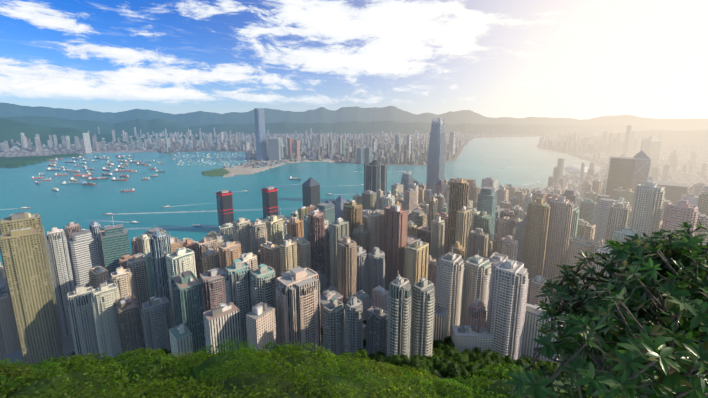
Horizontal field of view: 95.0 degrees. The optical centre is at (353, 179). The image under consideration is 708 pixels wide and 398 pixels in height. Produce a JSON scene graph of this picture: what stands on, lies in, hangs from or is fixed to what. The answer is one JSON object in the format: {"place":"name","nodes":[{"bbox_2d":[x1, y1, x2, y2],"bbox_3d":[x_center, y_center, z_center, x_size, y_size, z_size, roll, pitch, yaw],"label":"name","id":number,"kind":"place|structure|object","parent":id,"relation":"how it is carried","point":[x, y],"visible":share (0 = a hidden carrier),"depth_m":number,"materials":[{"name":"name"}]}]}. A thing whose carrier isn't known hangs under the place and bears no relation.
{"place":"outdoors","nodes":[
{"label":"outdoors","id":0,"kind":"place"},
{"bbox_2d":[0,136,600,265],"bbox_3d":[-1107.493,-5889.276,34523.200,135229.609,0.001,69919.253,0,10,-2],"label":"water","id":1,"kind":"structure","parent":0,"point":[173,184],"depth_m":2049.13,"materials":[{"name":"teal liquid"}]},
{"bbox_2d":[1,152,602,230],"bbox_3d":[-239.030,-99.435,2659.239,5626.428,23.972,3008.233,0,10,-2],"label":"boats","id":2,"kind":"object","parent":1,"relation":"on","point":[83,175],"visible":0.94,"depth_m":2460.22,"materials":[{"name":"paint"}]},
{"bbox_2d":[0,338,620,397],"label":"hillside","id":3,"kind":"structure","parent":0,"point":[25,374],"depth_m":21.38,"materials":[{"name":"green plant"}]},
{"bbox_2d":[0,0,659,103],"bbox_3d":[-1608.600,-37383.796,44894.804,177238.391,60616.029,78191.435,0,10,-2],"label":"cloud","id":4,"kind":"structure","parent":0,"point":[402,33],"depth_m":78768.27,"materials":[{"name":"white"}]},
{"bbox_2d":[0,103,707,392],"bbox_3d":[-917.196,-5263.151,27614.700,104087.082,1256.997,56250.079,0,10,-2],"label":"ground","id":5,"kind":"structure","parent":0,"point":[30,122],"depth_m":9840.89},
{"bbox_2d":[0,108,707,368],"bbox_3d":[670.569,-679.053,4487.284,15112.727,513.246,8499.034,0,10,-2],"label":"city","id":6,"kind":"object","parent":5,"relation":"on","point":[479,263],"visible":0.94,"depth_m":479.63,"materials":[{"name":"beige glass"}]},
{"bbox_2d":[161,320,569,379],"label":"trees","id":7,"kind":"object","parent":5,"relation":"on","point":[449,354],"visible":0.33,"depth_m":300.19,"materials":[{"name":"green plant"}]},
{"bbox_2d":[0,0,707,119],"label":"sky","id":8,"kind":"structure","parent":0,"point":[657,68],"materials":[{"name":"blue"}]},
{"bbox_2d":[505,219,707,397],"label":"tree","id":9,"kind":"object","parent":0,"point":[688,353],"depth_m":3.65,"materials":[{"name":"green plant"}]}
]}

